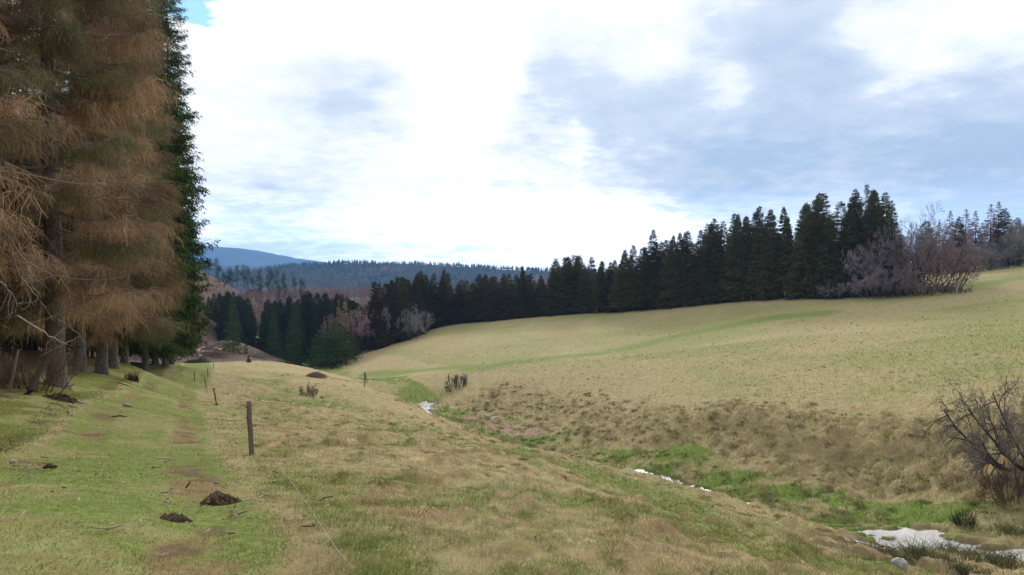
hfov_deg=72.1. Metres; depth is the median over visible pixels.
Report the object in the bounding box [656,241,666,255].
spruce tree
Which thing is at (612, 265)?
spruce tree
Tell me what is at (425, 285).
spruce tree
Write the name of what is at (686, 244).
spruce tree
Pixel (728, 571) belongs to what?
pasture grass
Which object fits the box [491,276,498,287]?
spruce tree
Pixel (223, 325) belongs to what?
spruce tree
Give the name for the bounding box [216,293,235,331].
spruce tree
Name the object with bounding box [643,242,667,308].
spruce tree
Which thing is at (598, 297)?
spruce tree
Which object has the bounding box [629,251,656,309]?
spruce tree
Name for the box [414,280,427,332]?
spruce tree
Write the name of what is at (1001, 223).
spruce tree
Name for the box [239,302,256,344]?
spruce tree
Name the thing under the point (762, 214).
spruce tree
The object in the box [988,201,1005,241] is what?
spruce tree
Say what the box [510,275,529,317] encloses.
spruce tree
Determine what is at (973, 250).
bare tree
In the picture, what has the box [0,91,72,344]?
spruce tree
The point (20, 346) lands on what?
spruce tree
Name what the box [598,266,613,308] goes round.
spruce tree
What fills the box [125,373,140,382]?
bare bush
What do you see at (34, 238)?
spruce tree
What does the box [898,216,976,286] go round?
bare tree
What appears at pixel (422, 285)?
spruce tree
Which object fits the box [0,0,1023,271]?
sky
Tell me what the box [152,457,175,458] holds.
fallen stick
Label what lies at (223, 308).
spruce tree
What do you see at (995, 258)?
bare tree
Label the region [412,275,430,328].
spruce tree
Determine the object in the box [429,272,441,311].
spruce tree
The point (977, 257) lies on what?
bare tree
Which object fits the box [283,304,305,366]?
spruce tree
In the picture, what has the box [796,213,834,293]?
spruce tree
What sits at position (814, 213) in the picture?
spruce tree
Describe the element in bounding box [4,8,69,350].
spruce tree
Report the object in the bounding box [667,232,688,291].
spruce tree
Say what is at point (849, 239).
spruce tree
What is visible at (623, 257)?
spruce tree
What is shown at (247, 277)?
pine tree
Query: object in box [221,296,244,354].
spruce tree
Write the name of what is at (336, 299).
spruce tree
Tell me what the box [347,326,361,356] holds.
spruce tree
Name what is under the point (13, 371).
broken sapling
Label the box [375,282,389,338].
spruce tree
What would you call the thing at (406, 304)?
spruce tree
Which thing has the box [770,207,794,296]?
spruce tree
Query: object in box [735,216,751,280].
spruce tree
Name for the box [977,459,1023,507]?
bare bush
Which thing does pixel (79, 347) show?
spruce tree
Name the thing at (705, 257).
spruce tree
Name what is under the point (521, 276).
spruce tree
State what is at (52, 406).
verge grass
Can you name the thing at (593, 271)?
spruce tree
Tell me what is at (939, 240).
spruce tree
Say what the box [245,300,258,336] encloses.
spruce tree
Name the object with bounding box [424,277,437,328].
spruce tree
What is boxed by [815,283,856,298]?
bare bush
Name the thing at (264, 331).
spruce tree
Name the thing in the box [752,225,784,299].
spruce tree
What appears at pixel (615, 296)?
spruce tree
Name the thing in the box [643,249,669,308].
spruce tree
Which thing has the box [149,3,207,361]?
spruce tree
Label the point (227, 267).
blue hill
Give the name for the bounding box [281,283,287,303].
pine tree
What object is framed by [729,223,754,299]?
spruce tree
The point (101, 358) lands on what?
spruce tree
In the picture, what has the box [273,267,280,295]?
pine tree
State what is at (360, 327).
bare tree
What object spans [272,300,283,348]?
spruce tree
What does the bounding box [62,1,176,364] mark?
spruce tree
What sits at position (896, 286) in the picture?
bare bush
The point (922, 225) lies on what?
bare tree
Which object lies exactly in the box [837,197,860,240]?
spruce tree
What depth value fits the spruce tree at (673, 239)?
215.06 m
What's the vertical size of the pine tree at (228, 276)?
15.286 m
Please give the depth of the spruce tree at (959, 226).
207.00 m
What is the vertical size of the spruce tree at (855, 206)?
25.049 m
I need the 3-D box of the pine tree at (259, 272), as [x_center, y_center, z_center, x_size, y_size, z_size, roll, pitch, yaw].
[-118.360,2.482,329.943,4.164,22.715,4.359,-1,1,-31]
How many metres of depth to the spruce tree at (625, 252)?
224.45 m
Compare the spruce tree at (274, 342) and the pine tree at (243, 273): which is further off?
the pine tree at (243, 273)
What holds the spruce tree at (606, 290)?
on the ground at (616, 333)
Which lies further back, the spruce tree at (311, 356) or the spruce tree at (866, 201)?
the spruce tree at (311, 356)
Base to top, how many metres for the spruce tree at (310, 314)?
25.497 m
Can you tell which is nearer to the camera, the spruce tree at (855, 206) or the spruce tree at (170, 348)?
the spruce tree at (170, 348)
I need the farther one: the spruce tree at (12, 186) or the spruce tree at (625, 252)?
the spruce tree at (625, 252)
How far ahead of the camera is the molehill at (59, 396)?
20.51 m
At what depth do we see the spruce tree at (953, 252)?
204.55 m
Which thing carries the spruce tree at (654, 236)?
on the ground at (616, 333)
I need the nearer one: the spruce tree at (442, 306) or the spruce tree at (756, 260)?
the spruce tree at (756, 260)
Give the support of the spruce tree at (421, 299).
on the ground at (616, 333)
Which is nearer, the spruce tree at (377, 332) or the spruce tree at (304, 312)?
the spruce tree at (377, 332)
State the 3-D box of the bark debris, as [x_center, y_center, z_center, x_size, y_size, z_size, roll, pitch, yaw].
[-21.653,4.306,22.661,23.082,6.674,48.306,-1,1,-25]
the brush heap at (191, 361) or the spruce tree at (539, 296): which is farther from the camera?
the spruce tree at (539, 296)
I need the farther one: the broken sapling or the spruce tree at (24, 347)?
the spruce tree at (24, 347)
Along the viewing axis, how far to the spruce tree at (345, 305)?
200.15 m
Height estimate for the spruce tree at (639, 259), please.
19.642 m
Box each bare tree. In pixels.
[340,301,369,349]
[350,310,383,353]
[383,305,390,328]
[874,220,942,292]
[892,222,979,293]
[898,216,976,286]
[900,200,950,256]
[911,229,987,293]
[962,248,1002,271]
[968,238,1023,269]
[977,229,1023,267]
[998,221,1023,266]
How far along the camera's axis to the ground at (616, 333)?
59.28 m
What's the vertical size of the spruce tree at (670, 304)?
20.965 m
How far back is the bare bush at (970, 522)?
32.13 m
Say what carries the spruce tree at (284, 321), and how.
on the ground at (616, 333)
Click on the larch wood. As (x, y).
(331, 292)
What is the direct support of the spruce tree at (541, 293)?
on the ground at (616, 333)
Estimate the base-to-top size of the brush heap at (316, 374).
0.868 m
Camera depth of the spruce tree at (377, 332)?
200.08 m
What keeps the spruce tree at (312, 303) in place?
on the ground at (616, 333)
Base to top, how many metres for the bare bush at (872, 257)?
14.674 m
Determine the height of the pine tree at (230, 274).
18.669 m
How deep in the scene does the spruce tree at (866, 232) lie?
164.88 m
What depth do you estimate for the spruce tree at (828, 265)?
168.29 m
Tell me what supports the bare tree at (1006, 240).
on the ground at (616, 333)
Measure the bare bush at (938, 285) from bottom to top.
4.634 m
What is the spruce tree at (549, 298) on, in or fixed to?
on the ground at (616, 333)
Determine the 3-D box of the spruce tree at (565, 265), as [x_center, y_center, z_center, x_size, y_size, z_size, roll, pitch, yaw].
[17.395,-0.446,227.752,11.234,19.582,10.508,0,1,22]
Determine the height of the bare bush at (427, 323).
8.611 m
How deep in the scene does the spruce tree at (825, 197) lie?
185.29 m
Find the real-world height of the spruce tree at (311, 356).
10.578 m
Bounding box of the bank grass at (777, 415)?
[346,319,1023,562]
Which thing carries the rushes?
in the stream
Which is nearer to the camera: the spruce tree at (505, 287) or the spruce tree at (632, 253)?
the spruce tree at (632, 253)
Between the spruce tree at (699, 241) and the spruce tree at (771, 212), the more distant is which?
the spruce tree at (699, 241)
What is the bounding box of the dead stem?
[24,349,54,394]
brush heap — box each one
[183,359,204,362]
[189,350,246,357]
[196,356,210,362]
[247,353,279,358]
[302,370,329,378]
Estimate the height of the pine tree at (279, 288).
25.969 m
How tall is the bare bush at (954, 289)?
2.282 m
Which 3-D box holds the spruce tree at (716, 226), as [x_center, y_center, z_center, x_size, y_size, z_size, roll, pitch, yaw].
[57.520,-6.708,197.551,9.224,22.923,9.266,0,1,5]
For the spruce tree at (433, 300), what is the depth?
231.31 m
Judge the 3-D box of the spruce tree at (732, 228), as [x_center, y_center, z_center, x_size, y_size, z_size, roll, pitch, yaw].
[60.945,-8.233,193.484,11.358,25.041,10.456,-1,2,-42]
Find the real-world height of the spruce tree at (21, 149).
26.030 m
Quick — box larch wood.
[236,280,547,325]
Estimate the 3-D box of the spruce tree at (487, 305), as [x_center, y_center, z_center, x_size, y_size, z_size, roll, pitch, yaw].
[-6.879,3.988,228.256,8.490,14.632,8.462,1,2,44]
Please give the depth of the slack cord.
5.63 m
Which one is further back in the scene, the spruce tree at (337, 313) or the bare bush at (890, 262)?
the spruce tree at (337, 313)
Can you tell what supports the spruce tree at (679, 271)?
on the ground at (616, 333)
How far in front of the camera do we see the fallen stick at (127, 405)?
23.60 m
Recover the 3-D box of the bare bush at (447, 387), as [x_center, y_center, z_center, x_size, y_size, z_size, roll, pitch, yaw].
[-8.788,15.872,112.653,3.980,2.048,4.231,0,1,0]
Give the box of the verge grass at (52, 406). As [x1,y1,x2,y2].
[0,350,148,452]
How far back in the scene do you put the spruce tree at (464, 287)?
235.95 m
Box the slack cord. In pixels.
[257,450,353,568]
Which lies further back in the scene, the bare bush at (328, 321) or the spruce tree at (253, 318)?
the spruce tree at (253, 318)
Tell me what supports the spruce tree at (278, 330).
on the ground at (616, 333)
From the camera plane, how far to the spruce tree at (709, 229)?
200.94 m
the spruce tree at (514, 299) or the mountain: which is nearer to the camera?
the spruce tree at (514, 299)
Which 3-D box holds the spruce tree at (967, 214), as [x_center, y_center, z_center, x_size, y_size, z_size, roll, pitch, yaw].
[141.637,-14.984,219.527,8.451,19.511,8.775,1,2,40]
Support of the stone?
on the ground at (616, 333)
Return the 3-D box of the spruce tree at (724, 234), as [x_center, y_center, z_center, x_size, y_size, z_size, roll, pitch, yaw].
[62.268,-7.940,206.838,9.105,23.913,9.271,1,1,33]
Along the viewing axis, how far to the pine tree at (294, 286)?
350.05 m
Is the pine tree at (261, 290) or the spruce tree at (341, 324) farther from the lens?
the pine tree at (261, 290)
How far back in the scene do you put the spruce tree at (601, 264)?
225.75 m
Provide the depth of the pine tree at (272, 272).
337.75 m
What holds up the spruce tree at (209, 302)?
on the ground at (616, 333)
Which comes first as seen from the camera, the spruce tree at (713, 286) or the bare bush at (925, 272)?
the bare bush at (925, 272)
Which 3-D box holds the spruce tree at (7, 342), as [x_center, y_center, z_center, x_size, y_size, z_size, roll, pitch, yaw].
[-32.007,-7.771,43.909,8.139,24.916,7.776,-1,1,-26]
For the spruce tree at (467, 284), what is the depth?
242.14 m
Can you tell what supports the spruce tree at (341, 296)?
on the ground at (616, 333)
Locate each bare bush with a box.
[0,335,82,394]
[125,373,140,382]
[297,383,319,396]
[318,313,345,344]
[394,306,424,340]
[413,310,434,334]
[444,374,456,386]
[444,381,466,391]
[456,372,467,384]
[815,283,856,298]
[818,257,860,281]
[841,244,882,295]
[843,269,903,298]
[847,236,905,295]
[864,262,926,297]
[868,230,939,294]
[875,280,927,297]
[888,257,939,291]
[896,278,942,296]
[913,281,952,294]
[939,286,971,292]
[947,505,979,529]
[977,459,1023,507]
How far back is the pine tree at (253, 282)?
329.96 m
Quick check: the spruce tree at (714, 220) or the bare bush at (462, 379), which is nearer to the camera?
the bare bush at (462, 379)
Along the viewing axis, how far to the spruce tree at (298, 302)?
247.88 m
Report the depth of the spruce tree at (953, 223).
214.60 m
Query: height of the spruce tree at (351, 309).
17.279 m
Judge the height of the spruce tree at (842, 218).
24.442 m
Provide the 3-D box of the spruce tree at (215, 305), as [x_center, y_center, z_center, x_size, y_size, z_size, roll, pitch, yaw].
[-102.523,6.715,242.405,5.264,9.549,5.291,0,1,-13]
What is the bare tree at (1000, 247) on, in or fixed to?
on the ground at (616, 333)
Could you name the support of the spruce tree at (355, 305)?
on the ground at (616, 333)
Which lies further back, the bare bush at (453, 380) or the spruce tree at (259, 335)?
the spruce tree at (259, 335)
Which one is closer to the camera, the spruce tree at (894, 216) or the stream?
the stream
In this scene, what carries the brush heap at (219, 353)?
on the ground at (616, 333)
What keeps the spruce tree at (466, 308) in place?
on the ground at (616, 333)
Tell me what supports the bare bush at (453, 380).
on the ground at (616, 333)
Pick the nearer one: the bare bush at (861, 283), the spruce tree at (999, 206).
the bare bush at (861, 283)
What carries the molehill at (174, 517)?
on the path
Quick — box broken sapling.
[8,349,19,389]
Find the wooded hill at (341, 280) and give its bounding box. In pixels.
[219,263,595,294]
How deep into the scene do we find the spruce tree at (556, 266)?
233.35 m
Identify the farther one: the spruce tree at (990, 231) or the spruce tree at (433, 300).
the spruce tree at (433, 300)
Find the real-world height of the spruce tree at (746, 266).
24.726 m
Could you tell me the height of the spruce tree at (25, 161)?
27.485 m
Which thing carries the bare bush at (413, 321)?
on the ground at (616, 333)
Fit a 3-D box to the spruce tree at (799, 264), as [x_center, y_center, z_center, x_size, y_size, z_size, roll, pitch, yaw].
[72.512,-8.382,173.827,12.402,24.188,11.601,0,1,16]
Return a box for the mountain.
[190,246,331,267]
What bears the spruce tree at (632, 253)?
on the ground at (616, 333)
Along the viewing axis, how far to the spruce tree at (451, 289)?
233.68 m
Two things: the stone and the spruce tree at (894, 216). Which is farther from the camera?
the spruce tree at (894, 216)
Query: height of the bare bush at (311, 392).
1.474 m
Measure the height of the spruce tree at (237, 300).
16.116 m
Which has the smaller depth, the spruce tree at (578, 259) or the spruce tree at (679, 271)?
the spruce tree at (679, 271)
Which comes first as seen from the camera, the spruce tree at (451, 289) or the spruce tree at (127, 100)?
the spruce tree at (127, 100)
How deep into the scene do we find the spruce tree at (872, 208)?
173.55 m
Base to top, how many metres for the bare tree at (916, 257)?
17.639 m
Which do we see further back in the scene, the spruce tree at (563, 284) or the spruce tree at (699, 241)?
the spruce tree at (563, 284)
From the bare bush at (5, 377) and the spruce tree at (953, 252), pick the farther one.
the spruce tree at (953, 252)
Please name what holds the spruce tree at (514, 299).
on the ground at (616, 333)
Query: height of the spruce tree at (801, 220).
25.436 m
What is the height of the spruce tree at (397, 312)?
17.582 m
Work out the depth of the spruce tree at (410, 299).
216.39 m
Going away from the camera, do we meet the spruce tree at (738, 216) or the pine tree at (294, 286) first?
the spruce tree at (738, 216)
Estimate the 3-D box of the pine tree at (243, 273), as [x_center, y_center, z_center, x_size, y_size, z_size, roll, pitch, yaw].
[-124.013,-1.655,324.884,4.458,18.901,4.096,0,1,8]
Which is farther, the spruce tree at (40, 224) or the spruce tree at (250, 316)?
the spruce tree at (250, 316)
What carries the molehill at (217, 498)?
on the path
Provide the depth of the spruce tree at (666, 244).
208.20 m
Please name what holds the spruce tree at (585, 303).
on the ground at (616, 333)
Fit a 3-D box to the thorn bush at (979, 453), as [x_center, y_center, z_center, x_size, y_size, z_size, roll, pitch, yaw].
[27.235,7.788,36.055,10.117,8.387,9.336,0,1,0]
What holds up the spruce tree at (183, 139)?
on the ground at (616, 333)
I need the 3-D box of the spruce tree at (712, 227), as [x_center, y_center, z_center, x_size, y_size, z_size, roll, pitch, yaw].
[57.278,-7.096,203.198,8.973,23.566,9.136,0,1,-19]
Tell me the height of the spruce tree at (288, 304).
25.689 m
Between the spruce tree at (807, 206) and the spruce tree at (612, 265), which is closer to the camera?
the spruce tree at (807, 206)
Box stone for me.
[891,557,907,569]
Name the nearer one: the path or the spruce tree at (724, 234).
the path
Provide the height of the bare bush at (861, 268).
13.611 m
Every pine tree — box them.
[212,257,218,295]
[214,263,223,291]
[220,273,227,292]
[224,268,232,289]
[227,265,235,285]
[234,265,240,281]
[241,265,246,282]
[243,266,252,297]
[248,277,255,305]
[255,270,262,314]
[257,278,264,312]
[265,269,272,291]
[268,269,275,293]
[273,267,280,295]
[276,284,282,299]
[281,271,286,298]
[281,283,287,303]
[291,277,296,302]
[298,276,302,298]
[300,280,305,295]
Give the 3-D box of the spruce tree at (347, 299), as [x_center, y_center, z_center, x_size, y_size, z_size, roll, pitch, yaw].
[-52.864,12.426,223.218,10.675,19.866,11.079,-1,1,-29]
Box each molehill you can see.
[42,392,78,403]
[160,512,192,521]
[200,490,242,505]
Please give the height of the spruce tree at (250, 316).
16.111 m
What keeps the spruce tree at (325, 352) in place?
on the ground at (616, 333)
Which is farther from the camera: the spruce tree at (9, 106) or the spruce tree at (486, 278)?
the spruce tree at (486, 278)
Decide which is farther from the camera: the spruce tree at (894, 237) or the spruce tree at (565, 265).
the spruce tree at (565, 265)
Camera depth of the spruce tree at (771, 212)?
189.05 m
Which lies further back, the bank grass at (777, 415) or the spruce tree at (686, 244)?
the spruce tree at (686, 244)
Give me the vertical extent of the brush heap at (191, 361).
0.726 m
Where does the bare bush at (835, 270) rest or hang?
on the ground at (616, 333)
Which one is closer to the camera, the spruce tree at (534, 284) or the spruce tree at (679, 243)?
the spruce tree at (679, 243)
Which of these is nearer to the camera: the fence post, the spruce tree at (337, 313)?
the fence post
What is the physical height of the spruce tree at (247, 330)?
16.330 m
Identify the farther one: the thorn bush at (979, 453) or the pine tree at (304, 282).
the pine tree at (304, 282)
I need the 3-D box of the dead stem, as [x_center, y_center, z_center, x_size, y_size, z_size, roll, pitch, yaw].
[-13.527,2.570,20.124,0.940,1.641,0.200,0,1,0]
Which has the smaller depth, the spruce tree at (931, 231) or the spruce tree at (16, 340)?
the spruce tree at (16, 340)
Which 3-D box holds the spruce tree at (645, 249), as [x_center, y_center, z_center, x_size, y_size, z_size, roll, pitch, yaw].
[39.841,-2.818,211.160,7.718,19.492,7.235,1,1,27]
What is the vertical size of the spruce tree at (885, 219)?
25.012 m
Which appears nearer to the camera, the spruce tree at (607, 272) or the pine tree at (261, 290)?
the spruce tree at (607, 272)
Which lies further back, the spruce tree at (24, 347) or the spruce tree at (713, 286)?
the spruce tree at (713, 286)
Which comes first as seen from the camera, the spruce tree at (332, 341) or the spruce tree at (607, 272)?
the spruce tree at (332, 341)
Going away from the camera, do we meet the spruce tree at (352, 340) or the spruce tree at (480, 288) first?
the spruce tree at (352, 340)
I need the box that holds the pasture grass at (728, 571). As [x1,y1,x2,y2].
[0,365,1023,574]
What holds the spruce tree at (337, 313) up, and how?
on the ground at (616, 333)
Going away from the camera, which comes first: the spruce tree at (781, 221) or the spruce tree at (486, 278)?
the spruce tree at (781, 221)
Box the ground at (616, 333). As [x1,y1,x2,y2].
[0,263,1023,574]
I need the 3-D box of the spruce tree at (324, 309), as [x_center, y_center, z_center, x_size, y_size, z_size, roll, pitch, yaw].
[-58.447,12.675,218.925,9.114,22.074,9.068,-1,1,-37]
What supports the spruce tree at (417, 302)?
on the ground at (616, 333)
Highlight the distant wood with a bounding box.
[207,259,606,294]
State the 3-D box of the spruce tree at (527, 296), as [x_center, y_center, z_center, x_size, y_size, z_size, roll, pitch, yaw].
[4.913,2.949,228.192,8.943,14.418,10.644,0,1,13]
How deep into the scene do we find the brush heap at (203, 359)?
94.01 m
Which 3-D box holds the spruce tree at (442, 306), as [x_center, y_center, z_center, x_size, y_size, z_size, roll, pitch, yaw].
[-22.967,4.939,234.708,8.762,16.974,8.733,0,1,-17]
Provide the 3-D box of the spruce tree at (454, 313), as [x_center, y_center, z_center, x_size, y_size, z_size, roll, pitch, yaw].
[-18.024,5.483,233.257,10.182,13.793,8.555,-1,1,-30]
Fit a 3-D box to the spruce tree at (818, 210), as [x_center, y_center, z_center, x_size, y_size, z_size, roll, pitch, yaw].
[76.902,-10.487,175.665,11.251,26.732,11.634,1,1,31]
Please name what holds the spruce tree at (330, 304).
on the ground at (616, 333)
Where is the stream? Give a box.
[346,381,1023,561]
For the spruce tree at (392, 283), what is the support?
on the ground at (616, 333)
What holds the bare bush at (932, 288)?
on the ground at (616, 333)
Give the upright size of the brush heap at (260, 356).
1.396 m
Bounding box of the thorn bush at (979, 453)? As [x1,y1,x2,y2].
[911,357,1023,492]
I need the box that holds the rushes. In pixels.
[398,392,1023,574]
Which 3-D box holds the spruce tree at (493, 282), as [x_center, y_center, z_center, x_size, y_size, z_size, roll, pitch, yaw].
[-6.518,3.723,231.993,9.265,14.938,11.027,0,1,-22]
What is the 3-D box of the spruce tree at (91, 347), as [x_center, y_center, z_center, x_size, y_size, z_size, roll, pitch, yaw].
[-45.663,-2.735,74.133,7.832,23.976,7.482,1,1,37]
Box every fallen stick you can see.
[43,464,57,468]
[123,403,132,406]
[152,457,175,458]
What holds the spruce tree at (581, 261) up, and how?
on the ground at (616, 333)
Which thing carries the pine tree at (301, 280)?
on the ground at (616, 333)
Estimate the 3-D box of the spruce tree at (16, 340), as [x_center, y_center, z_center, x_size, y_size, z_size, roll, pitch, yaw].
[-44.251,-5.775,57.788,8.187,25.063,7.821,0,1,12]
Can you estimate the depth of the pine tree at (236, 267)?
319.91 m
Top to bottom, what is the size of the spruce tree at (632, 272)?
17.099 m
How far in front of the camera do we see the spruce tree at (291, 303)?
252.88 m
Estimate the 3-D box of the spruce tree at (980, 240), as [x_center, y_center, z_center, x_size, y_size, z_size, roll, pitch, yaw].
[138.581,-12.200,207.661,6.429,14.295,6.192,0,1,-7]
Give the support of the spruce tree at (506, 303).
on the ground at (616, 333)
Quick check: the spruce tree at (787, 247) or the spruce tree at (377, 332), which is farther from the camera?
the spruce tree at (377, 332)
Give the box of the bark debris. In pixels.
[0,373,355,533]
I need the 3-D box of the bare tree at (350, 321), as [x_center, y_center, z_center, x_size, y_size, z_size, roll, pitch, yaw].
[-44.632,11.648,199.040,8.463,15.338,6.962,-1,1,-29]
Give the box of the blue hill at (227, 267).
[200,266,263,275]
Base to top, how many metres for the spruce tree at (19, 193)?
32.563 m
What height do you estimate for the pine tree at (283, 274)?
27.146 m
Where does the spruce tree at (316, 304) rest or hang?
on the ground at (616, 333)
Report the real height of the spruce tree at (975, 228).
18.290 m
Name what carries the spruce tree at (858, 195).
on the ground at (616, 333)
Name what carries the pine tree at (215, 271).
on the ground at (616, 333)
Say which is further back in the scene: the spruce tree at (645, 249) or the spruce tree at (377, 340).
the spruce tree at (645, 249)
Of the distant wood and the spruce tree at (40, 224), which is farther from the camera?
the distant wood
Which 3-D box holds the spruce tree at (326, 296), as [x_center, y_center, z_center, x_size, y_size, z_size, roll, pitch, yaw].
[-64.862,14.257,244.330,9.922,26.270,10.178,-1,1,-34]
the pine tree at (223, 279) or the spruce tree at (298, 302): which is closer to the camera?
the spruce tree at (298, 302)
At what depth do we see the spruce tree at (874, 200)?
168.22 m
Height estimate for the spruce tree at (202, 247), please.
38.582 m
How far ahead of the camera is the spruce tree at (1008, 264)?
204.65 m
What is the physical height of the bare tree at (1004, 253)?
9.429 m
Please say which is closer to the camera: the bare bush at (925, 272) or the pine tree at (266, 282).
the bare bush at (925, 272)
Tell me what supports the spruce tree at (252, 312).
on the ground at (616, 333)
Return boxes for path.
[0,363,294,574]
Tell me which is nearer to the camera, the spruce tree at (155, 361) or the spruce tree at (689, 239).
the spruce tree at (155, 361)
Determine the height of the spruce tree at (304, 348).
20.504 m
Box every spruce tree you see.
[0,0,65,351]
[0,0,89,291]
[0,0,176,373]
[0,0,189,389]
[0,4,70,314]
[0,62,48,294]
[0,87,42,298]
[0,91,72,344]
[0,150,31,268]
[0,162,56,229]
[0,163,72,350]
[0,336,23,344]
[2,53,39,326]
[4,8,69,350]
[13,109,40,350]
[18,0,192,375]
[25,0,196,368]
[43,341,95,353]
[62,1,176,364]
[118,0,196,371]
[128,0,207,364]
[134,0,209,366]
[148,0,220,364]
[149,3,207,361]
[204,296,214,317]
[209,294,219,319]
[214,294,240,339]
[215,295,247,342]
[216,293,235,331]
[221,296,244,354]
[234,297,251,335]
[236,303,259,347]
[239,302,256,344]
[242,300,256,342]
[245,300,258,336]
[246,298,258,331]
[253,300,282,356]
[256,301,269,345]
[259,303,283,357]
[265,313,282,358]
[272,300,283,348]
[277,304,290,351]
[279,302,310,362]
[280,299,293,354]
[283,294,292,317]
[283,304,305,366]
[296,299,300,318]
[297,290,316,359]
[299,299,313,362]
[303,293,317,347]
[304,333,324,366]
[306,322,362,369]
[309,294,330,361]
[310,326,342,366]
[312,293,320,322]
[317,298,340,356]
[319,292,329,331]
[328,323,353,363]
[329,294,349,346]
[331,296,339,314]
[334,300,344,355]
[339,294,350,356]
[341,300,363,351]
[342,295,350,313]
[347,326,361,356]
[353,302,367,351]
[357,281,393,349]
[360,292,389,349]
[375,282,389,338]
[379,283,398,344]
[385,280,402,341]
[387,286,411,343]
[396,277,416,337]
[403,282,421,336]
[408,282,425,335]
[410,278,429,330]
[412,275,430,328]
[413,273,431,330]
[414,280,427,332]
[419,271,432,318]
[420,279,434,329]
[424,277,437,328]
[426,282,444,327]
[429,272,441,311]
[433,277,451,326]
[438,269,449,307]
[440,286,461,323]
[445,284,467,323]
[446,273,451,300]
[454,279,467,317]
[460,283,481,322]
[462,280,473,307]
[464,273,487,321]
[475,278,503,321]
[479,274,490,292]
[482,277,499,318]
[489,278,518,319]
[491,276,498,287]
[497,274,510,318]
[504,273,513,300]
[508,280,527,317]
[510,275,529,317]
[516,275,538,317]
[517,266,525,310]
[525,273,537,311]
[529,279,552,316]
[530,275,546,315]
[539,270,564,315]
[546,258,560,295]
[551,267,571,314]
[554,257,571,314]
[557,255,583,314]
[571,264,595,312]
[572,256,583,307]
[579,254,587,295]
[585,256,596,288]
[588,266,610,312]
[593,260,606,305]
[598,261,616,306]
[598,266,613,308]
[601,269,618,311]
[604,264,629,311]
[615,251,630,308]
[617,250,628,278]
[619,256,642,309]
[622,245,641,308]
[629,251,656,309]
[634,247,647,307]
[634,248,644,308]
[639,230,668,305]
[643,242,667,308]
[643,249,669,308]
[652,239,686,308]
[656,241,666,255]
[660,240,678,303]
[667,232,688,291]
[668,247,690,306]
[671,234,676,267]
[676,243,709,306]
[681,230,693,257]
[682,232,691,266]
[690,235,716,304]
[692,230,704,270]
[694,222,714,296]
[703,227,730,303]
[704,224,724,296]
[705,223,718,263]
[709,218,722,245]
[717,230,747,302]
[719,214,742,297]
[719,220,727,249]
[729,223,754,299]
[732,215,742,232]
[734,210,770,300]
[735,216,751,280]
[744,220,770,293]
[751,206,765,251]
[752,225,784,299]
[753,212,780,298]
[765,209,780,260]
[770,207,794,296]
[771,215,799,297]
[778,206,822,299]
[791,204,817,295]
[792,201,813,241]
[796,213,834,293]
[797,193,834,281]
[802,200,829,240]
[808,214,850,298]
[815,193,837,240]
[820,201,851,295]
[833,207,863,296]
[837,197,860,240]
[839,196,863,248]
[847,189,863,217]
[848,184,885,297]
[851,209,882,295]
[859,191,888,270]
[861,190,885,227]
[872,192,900,292]
[875,220,910,294]
[886,201,901,238]
[917,221,941,272]
[933,223,944,271]
[939,211,956,261]
[941,231,960,270]
[946,215,969,271]
[959,209,974,249]
[967,211,982,268]
[973,223,992,268]
[980,204,1000,264]
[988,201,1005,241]
[989,207,1021,260]
[996,227,1023,265]
[1013,218,1023,250]
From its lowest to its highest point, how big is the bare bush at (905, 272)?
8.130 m
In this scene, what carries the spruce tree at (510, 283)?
on the ground at (616, 333)
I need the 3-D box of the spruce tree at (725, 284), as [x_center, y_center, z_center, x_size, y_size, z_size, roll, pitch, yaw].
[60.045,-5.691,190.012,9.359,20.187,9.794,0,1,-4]
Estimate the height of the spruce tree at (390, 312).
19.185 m
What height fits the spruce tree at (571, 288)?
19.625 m
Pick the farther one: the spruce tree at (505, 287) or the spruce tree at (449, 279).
the spruce tree at (449, 279)
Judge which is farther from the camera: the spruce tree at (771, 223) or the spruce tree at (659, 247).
the spruce tree at (659, 247)
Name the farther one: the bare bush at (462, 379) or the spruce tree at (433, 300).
the spruce tree at (433, 300)
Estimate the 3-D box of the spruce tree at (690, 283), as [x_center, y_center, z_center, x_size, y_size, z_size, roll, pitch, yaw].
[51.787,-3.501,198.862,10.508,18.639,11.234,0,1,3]
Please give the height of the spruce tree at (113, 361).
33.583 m
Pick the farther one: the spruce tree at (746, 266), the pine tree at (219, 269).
the pine tree at (219, 269)
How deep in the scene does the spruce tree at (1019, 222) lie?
221.32 m
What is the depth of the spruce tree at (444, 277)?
237.14 m
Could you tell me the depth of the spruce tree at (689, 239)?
212.91 m

